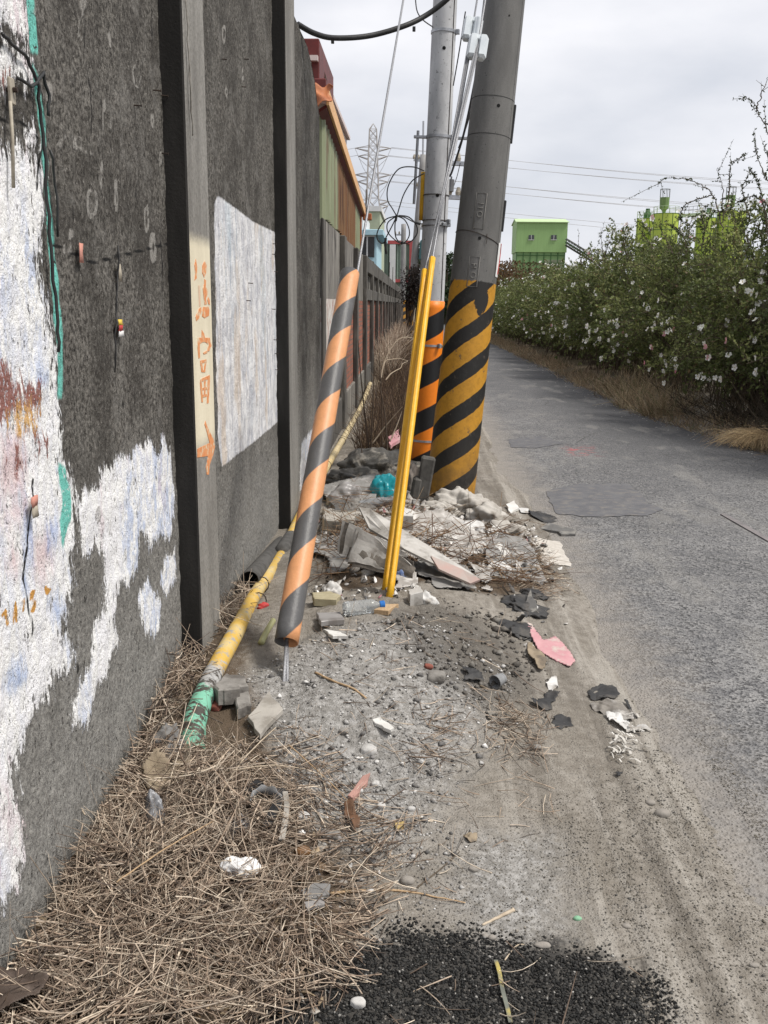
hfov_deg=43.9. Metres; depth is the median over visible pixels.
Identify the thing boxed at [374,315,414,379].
dry grass
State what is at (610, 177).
power line
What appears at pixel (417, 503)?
crumpled sheeting
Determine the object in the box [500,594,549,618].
black cloth
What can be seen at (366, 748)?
stone
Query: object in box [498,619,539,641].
black cloth
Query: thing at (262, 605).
red scrap
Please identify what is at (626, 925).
stone
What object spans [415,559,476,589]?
crumpled sheeting
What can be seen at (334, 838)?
stone
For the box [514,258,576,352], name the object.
flowering bush
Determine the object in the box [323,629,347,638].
tile piece
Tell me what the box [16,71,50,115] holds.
cable
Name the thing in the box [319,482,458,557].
dead vines
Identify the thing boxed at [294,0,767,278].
sky
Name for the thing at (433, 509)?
dead vines
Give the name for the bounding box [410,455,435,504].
concrete stub
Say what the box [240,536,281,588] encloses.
pipe offcut
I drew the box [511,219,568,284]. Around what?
building
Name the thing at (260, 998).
scattered straw
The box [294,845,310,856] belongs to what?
stone
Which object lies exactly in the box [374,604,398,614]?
wood chip
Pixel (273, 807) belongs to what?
rubber strip
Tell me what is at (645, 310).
flowering bush
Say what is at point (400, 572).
paper wad
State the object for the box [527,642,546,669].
beige fold
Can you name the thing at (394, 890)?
palm stalk
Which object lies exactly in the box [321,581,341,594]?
paper wad
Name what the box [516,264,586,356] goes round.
flowering bush
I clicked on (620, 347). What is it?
flowering bush
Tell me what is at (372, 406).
dead stalk
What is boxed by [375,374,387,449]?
dead stalk
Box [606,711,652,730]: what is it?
film scrap
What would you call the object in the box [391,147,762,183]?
power line
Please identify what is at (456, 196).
utility pole
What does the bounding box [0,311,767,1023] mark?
ground
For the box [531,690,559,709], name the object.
black film
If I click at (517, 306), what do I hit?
flowering bush
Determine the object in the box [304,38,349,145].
factory building
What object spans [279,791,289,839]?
shell strip
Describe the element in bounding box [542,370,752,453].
fallen petals
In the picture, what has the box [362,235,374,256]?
window
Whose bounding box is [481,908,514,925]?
wood splinter
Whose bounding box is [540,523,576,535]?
slate slab
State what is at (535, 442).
road patch
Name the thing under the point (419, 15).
service wire
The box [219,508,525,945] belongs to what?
rubble chips
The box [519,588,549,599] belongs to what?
black cloth
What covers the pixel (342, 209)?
corrugated shed
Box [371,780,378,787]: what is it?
stone
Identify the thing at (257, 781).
rubber strip
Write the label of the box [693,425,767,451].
straw tuft
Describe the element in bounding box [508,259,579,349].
flowering bush
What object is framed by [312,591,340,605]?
foam block
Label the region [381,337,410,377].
dry cane
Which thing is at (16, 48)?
cable
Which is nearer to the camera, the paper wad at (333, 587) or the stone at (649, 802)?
the stone at (649, 802)
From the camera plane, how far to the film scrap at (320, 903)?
2.38 m
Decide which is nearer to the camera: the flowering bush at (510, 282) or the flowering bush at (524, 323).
the flowering bush at (524, 323)
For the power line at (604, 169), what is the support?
attached to the transmission tower at (368, 166)
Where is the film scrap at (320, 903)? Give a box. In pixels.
[303,897,324,910]
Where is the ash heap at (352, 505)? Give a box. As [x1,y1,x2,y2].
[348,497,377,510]
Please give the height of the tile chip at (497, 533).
0.048 m
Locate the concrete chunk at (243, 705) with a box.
[234,692,250,718]
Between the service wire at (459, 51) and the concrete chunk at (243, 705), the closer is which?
the concrete chunk at (243, 705)
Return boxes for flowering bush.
[491,282,514,336]
[491,285,503,332]
[492,274,544,337]
[492,274,547,341]
[492,278,517,333]
[494,270,549,344]
[494,286,534,339]
[499,282,551,346]
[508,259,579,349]
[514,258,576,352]
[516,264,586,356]
[529,241,634,359]
[542,234,654,370]
[543,256,640,363]
[549,215,694,377]
[569,229,731,383]
[585,197,767,392]
[623,139,767,393]
[635,193,767,405]
[639,194,767,418]
[688,77,767,232]
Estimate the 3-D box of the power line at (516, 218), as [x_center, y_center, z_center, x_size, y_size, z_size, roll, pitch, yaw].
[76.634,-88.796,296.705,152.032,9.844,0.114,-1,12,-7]
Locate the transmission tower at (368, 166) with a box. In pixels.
[355,123,390,213]
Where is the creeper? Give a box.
[397,263,420,338]
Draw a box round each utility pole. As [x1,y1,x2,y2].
[394,224,405,326]
[405,121,425,330]
[411,0,466,461]
[429,0,524,497]
[449,153,463,199]
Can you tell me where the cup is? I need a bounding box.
[489,673,506,688]
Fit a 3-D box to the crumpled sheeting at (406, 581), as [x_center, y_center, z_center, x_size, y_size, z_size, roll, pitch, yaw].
[0.101,0.300,4.721,0.180,0.030,0.519,1,12,2]
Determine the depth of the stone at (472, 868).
2.56 m
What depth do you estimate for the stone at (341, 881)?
2.48 m
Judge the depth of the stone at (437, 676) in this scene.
3.54 m
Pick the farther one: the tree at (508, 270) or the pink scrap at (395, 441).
the tree at (508, 270)
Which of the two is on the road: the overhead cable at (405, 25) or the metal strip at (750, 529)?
the metal strip at (750, 529)
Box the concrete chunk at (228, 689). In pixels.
[214,673,248,704]
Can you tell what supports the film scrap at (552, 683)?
on the ground at (584, 765)
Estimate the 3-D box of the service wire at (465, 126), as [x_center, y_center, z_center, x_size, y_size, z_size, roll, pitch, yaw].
[0.636,-3.114,7.542,0.022,0.772,0.928,-1,12,-9]
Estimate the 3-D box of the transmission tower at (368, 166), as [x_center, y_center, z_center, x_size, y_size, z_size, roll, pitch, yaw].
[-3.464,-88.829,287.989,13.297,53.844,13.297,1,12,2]
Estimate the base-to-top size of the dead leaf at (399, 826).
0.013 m
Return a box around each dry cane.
[372,407,401,443]
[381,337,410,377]
[385,361,407,379]
[389,412,401,441]
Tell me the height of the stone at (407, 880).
0.027 m
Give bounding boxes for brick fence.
[320,218,402,447]
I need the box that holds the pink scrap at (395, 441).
[388,429,399,448]
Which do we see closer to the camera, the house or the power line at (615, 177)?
the house
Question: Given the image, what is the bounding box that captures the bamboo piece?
[258,618,275,644]
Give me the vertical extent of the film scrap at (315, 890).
0.016 m
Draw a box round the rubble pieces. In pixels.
[314,493,553,585]
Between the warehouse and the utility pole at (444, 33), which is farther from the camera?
the warehouse
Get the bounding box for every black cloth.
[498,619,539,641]
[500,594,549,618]
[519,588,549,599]
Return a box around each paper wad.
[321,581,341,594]
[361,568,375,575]
[396,569,405,580]
[423,591,438,604]
[492,561,511,571]
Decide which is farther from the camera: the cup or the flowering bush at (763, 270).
the flowering bush at (763, 270)
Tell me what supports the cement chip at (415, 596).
on the ground at (584, 765)
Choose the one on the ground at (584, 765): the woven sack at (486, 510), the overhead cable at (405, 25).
the woven sack at (486, 510)
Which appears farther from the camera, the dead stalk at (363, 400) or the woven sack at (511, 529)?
the dead stalk at (363, 400)
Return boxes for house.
[362,189,387,268]
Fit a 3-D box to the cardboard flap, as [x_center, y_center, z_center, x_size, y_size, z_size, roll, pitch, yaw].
[-0.652,0.766,2.858,0.161,0.069,0.157,1,12,2]
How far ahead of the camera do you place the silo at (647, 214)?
162.96 m
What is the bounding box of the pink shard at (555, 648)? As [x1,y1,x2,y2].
[527,622,574,665]
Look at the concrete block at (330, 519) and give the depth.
6.08 m
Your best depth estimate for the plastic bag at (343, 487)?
6.72 m
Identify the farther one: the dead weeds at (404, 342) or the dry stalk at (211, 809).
the dead weeds at (404, 342)
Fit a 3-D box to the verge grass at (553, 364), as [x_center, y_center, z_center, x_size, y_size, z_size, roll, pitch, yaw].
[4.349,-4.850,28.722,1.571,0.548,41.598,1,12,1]
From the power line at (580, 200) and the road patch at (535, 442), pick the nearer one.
the road patch at (535, 442)
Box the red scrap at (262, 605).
[257,602,268,608]
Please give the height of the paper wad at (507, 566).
0.069 m
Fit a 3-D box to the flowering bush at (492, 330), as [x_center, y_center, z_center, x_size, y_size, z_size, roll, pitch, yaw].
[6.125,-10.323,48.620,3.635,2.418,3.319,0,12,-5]
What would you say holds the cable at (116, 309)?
attached to the concrete wall
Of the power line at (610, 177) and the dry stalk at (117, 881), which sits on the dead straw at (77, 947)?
the dry stalk at (117, 881)
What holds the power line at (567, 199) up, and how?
attached to the transmission tower at (368, 166)
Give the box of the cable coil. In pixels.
[376,166,424,253]
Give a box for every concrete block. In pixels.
[322,508,359,533]
[402,508,413,529]
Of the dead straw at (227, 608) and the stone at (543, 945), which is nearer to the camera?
the stone at (543, 945)
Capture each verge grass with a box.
[490,332,767,454]
[574,358,712,417]
[617,348,767,460]
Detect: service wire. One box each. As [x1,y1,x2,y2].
[415,0,432,27]
[449,82,473,176]
[453,11,465,85]
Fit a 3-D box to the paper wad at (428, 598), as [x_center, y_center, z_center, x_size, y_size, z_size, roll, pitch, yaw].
[0.186,0.385,4.260,0.132,0.065,0.086,1,12,2]
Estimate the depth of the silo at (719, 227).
159.96 m
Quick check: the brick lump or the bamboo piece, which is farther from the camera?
the bamboo piece
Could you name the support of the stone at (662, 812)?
on the ground at (584, 765)
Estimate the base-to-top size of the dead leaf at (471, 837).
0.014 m
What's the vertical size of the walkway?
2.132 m
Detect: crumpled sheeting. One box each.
[314,526,368,572]
[323,474,380,510]
[384,508,478,562]
[395,561,419,587]
[406,490,419,507]
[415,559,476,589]
[458,529,488,553]
[468,561,492,590]
[483,534,546,581]
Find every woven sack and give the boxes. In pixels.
[419,500,464,516]
[432,486,489,513]
[463,501,512,524]
[486,520,529,537]
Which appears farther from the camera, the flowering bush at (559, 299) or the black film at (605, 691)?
the flowering bush at (559, 299)
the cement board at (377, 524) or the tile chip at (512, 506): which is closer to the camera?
the cement board at (377, 524)
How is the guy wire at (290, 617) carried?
attached to the ground at (584, 765)
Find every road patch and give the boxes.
[509,436,560,447]
[546,483,662,516]
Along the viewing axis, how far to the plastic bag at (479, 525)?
5.84 m
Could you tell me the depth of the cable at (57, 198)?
2.32 m
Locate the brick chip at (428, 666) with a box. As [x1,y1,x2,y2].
[424,663,432,669]
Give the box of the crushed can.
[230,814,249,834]
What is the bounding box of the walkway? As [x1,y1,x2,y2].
[679,204,713,216]
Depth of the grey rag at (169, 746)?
3.02 m
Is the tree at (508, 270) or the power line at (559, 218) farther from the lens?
the power line at (559, 218)
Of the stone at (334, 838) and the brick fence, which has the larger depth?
the brick fence
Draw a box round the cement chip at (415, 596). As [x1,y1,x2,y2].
[408,586,422,605]
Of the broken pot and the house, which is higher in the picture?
the house
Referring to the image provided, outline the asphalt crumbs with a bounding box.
[246,916,678,1023]
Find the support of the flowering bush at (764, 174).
on the ground at (584, 765)
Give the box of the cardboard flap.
[142,748,191,791]
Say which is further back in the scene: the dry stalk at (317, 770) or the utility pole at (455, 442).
the utility pole at (455, 442)
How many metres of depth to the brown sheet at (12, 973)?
2.07 m
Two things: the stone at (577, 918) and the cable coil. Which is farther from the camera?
the cable coil
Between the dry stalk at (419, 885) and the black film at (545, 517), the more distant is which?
the black film at (545, 517)
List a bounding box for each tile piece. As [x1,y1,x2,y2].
[248,692,282,738]
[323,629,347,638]
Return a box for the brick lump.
[210,700,222,711]
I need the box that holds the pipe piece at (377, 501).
[359,496,392,506]
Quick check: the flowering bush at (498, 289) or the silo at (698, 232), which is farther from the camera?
the silo at (698, 232)
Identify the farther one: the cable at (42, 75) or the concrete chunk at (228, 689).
the concrete chunk at (228, 689)
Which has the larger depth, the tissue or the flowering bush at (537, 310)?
the flowering bush at (537, 310)
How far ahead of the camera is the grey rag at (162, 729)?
3.06 m
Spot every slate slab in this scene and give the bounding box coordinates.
[526,590,537,616]
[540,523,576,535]
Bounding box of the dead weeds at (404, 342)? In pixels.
[389,319,415,358]
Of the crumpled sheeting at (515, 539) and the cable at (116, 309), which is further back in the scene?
the crumpled sheeting at (515, 539)
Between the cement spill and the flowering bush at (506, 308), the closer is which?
the cement spill
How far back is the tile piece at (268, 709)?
3.23 m
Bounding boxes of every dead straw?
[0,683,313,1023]
[127,551,279,767]
[478,534,579,601]
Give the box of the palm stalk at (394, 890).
[330,889,465,902]
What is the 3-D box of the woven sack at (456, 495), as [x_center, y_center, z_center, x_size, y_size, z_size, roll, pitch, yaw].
[0.539,-0.065,6.510,0.489,0.239,0.351,1,12,2]
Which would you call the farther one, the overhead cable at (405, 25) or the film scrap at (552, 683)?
the overhead cable at (405, 25)
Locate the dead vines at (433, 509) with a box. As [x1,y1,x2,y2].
[321,469,543,535]
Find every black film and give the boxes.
[462,666,483,680]
[529,510,556,522]
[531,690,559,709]
[552,714,572,728]
[587,683,619,700]
[624,699,637,717]
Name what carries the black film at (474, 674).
on the ground at (584, 765)
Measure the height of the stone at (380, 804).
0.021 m
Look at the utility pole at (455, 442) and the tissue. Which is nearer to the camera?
the tissue
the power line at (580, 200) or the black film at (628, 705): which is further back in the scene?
the power line at (580, 200)
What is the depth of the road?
5.60 m
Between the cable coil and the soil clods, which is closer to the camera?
the soil clods
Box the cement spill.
[533,537,570,565]
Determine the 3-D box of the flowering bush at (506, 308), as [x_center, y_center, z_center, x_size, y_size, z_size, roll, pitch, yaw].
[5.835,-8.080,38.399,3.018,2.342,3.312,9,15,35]
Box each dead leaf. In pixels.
[344,799,360,828]
[394,821,403,829]
[463,832,477,842]
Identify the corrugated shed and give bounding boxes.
[315,83,371,250]
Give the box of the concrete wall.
[0,0,320,967]
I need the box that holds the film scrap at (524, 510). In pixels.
[519,508,528,512]
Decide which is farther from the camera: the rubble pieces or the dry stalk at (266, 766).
the rubble pieces
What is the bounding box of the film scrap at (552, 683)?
[546,676,558,690]
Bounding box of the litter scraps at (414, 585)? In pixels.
[307,496,568,645]
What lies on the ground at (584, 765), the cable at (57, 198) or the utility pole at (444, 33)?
the utility pole at (444, 33)
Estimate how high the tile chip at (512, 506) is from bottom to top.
0.052 m
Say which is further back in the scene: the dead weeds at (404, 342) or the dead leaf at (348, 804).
the dead weeds at (404, 342)
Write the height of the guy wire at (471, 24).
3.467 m
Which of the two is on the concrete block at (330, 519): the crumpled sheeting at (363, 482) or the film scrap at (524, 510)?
the crumpled sheeting at (363, 482)
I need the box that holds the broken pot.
[249,784,281,808]
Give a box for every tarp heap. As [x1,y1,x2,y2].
[325,467,379,483]
[337,447,420,476]
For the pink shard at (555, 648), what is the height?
0.058 m
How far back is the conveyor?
170.85 m
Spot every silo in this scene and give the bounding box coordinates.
[634,208,654,259]
[650,189,679,268]
[694,208,716,256]
[714,186,746,268]
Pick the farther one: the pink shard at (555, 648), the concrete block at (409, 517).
the concrete block at (409, 517)
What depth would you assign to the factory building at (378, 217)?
57.67 m
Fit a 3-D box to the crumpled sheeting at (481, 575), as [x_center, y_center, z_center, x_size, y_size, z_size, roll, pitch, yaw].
[0.502,0.321,4.897,0.122,0.041,0.432,1,12,2]
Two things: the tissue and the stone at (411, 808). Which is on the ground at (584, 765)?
the stone at (411, 808)
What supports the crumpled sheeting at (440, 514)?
on the ground at (584, 765)
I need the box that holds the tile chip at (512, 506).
[506,501,518,512]
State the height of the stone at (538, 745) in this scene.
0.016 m
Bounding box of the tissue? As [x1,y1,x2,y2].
[220,856,260,877]
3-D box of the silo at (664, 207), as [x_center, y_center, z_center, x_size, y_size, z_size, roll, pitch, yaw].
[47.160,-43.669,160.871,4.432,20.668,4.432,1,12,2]
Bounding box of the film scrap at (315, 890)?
[301,883,329,900]
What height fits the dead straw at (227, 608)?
0.371 m
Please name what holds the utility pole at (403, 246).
on the ground at (584, 765)
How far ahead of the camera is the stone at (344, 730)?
3.17 m
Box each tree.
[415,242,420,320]
[415,259,450,316]
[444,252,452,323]
[495,258,538,296]
[499,261,553,292]
[499,263,519,285]
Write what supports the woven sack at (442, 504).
on the ground at (584, 765)
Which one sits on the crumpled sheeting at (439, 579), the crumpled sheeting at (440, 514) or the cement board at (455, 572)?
the cement board at (455, 572)
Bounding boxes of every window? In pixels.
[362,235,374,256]
[551,235,556,239]
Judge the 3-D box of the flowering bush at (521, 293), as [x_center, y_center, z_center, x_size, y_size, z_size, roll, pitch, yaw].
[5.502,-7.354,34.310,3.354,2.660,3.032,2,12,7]
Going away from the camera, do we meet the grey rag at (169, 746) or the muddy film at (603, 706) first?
the grey rag at (169, 746)
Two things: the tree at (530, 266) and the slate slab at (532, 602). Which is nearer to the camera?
the slate slab at (532, 602)
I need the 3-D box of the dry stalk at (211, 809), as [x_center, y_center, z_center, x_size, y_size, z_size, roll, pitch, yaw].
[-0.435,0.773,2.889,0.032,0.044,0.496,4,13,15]
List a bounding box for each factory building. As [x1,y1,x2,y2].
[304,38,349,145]
[369,206,385,271]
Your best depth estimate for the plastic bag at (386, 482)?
6.84 m
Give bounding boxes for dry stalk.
[116,821,213,882]
[208,727,275,814]
[230,765,304,770]
[288,744,347,800]
[416,851,459,887]
[493,960,512,1022]
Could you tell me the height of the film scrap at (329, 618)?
0.030 m
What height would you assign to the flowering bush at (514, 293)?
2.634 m
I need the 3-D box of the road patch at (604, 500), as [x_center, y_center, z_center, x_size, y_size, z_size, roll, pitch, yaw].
[1.695,-0.108,7.545,0.822,0.008,1.361,1,12,2]
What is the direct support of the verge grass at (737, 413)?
on the ground at (584, 765)
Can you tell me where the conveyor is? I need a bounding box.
[565,238,594,262]
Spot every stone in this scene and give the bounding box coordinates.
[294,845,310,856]
[297,811,311,820]
[321,829,340,840]
[338,879,347,886]
[339,727,348,735]
[350,996,365,1008]
[361,744,376,755]
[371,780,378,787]
[377,802,385,809]
[400,875,414,885]
[407,806,414,811]
[427,670,445,684]
[468,865,478,871]
[488,934,495,940]
[533,744,540,750]
[534,941,550,948]
[573,915,581,920]
[622,923,630,928]
[645,799,655,805]
[654,808,669,817]
[749,962,759,967]
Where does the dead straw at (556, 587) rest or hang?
on the ground at (584, 765)
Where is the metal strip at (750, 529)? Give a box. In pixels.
[720,514,767,541]
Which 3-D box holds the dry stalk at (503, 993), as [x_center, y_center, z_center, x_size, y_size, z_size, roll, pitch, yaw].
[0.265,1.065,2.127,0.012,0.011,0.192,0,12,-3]
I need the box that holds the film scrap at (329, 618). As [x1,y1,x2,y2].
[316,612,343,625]
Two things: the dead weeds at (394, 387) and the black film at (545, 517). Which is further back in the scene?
the dead weeds at (394, 387)
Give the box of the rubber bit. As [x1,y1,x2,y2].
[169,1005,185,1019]
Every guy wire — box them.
[274,0,403,681]
[382,0,488,589]
[386,0,482,597]
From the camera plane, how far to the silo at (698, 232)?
160.81 m
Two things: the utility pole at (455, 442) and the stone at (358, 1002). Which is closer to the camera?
the stone at (358, 1002)
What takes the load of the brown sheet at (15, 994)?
on the dead straw at (77, 947)
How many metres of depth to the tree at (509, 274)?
57.30 m
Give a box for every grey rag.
[151,722,185,751]
[164,744,177,758]
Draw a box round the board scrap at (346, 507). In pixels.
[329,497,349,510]
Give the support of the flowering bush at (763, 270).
on the ground at (584, 765)
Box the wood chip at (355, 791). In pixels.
[348,773,369,799]
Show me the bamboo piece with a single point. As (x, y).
(266, 631)
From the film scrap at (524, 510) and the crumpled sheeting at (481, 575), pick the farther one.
the film scrap at (524, 510)
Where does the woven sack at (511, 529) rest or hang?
on the ground at (584, 765)
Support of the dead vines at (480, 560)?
on the ground at (584, 765)
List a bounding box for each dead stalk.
[355,416,362,452]
[358,342,369,447]
[370,358,373,447]
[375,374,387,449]
[379,347,382,446]
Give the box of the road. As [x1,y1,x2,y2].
[443,324,767,906]
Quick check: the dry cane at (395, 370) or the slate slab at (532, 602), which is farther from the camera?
the dry cane at (395, 370)
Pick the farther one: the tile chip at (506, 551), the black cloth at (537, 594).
the tile chip at (506, 551)
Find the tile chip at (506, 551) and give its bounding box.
[496,542,510,556]
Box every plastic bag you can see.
[326,481,362,505]
[370,473,395,497]
[461,520,484,533]
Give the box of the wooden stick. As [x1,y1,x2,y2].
[314,672,366,698]
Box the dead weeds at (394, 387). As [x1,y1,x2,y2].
[336,347,410,450]
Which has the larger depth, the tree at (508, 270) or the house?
the tree at (508, 270)
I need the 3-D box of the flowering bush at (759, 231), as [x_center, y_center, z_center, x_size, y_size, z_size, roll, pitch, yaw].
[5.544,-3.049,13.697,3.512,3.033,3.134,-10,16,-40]
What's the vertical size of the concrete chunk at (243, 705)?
0.051 m
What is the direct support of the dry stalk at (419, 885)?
on the ground at (584, 765)
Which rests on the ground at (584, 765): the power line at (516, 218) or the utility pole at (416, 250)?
the utility pole at (416, 250)
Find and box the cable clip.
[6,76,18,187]
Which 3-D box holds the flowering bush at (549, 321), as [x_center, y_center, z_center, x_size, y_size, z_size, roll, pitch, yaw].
[5.575,-5.415,24.631,3.533,3.059,3.319,0,12,-1]
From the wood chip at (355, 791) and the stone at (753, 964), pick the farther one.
the wood chip at (355, 791)
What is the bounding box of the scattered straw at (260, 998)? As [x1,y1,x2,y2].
[188,601,644,1023]
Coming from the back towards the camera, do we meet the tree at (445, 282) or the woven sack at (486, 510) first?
the tree at (445, 282)
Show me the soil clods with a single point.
(479, 656)
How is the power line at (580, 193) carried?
attached to the transmission tower at (368, 166)
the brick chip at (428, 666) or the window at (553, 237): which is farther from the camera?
the window at (553, 237)
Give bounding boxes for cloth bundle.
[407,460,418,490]
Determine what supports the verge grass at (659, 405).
on the ground at (584, 765)
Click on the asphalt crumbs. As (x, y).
(580, 997)
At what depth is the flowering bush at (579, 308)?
20.99 m
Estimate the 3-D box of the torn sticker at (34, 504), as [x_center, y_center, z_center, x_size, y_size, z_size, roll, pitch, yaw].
[-0.809,-0.013,2.207,0.008,0.050,0.031,1,12,2]
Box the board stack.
[337,521,415,577]
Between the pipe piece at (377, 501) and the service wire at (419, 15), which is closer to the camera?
the pipe piece at (377, 501)
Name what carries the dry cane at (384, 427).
on the tarp heap at (381, 460)
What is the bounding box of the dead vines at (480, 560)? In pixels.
[309,487,583,594]
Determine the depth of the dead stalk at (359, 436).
8.39 m
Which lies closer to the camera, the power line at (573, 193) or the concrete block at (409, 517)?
the concrete block at (409, 517)
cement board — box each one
[359,507,478,577]
[430,556,479,584]
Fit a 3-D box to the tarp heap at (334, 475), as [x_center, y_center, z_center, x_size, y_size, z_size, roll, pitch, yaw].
[-0.260,-0.282,7.743,0.477,0.174,0.410,1,12,2]
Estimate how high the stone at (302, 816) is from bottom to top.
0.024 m
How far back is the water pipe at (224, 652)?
3.70 m
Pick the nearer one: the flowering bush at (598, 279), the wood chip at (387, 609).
the wood chip at (387, 609)
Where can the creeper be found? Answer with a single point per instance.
(412, 287)
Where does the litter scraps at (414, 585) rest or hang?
on the ground at (584, 765)
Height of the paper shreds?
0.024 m
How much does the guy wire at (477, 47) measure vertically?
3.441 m
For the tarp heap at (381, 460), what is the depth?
8.37 m
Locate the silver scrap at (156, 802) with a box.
[145,789,164,832]
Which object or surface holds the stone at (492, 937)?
on the ground at (584, 765)
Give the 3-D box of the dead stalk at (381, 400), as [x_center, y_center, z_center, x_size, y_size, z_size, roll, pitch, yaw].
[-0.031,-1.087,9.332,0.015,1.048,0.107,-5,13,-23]
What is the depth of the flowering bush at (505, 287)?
42.41 m
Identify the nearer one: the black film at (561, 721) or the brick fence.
the black film at (561, 721)
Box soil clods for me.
[349,539,548,725]
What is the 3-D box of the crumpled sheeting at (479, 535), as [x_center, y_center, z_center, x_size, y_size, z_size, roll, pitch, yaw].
[0.519,0.169,5.547,0.188,0.070,0.414,1,12,2]
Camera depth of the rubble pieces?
5.47 m
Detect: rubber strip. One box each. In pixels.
[241,779,263,797]
[262,788,285,828]
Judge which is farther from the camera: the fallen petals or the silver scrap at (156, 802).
the fallen petals
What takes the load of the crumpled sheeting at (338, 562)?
on the ground at (584, 765)
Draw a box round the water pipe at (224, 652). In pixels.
[180,382,371,750]
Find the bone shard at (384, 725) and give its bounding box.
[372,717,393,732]
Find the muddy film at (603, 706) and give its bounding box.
[590,698,633,719]
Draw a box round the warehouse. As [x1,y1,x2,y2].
[384,240,412,310]
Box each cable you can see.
[1,32,60,352]
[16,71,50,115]
[49,150,58,236]
[114,245,119,372]
[185,0,192,135]
[297,0,449,43]
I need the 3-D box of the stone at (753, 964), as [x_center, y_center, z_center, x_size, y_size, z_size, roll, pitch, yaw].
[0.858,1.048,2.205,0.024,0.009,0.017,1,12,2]
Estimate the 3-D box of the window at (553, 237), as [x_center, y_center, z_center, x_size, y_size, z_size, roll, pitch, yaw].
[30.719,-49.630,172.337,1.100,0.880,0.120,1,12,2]
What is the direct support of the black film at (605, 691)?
on the ground at (584, 765)
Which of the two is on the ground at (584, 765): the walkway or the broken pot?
the broken pot
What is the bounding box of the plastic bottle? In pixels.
[342,599,384,615]
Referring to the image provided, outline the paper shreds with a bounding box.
[608,712,650,762]
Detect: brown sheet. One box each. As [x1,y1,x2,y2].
[0,966,29,980]
[0,969,48,1009]
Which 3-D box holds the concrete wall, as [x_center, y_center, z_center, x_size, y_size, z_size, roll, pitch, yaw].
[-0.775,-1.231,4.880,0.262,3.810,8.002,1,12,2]
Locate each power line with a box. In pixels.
[388,155,765,189]
[388,156,767,188]
[389,201,750,233]
[389,205,765,240]
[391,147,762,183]
[392,148,755,181]
[392,181,691,210]
[394,182,753,213]
[395,174,714,206]
[396,175,758,207]
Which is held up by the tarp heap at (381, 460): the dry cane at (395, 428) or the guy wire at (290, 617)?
the dry cane at (395, 428)
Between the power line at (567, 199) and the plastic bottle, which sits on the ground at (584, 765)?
the plastic bottle
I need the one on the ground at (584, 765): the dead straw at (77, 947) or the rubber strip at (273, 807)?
the dead straw at (77, 947)
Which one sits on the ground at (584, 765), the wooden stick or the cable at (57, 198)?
the wooden stick
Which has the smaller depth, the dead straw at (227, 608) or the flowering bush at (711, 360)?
the dead straw at (227, 608)
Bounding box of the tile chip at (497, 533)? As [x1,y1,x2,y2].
[486,525,503,536]

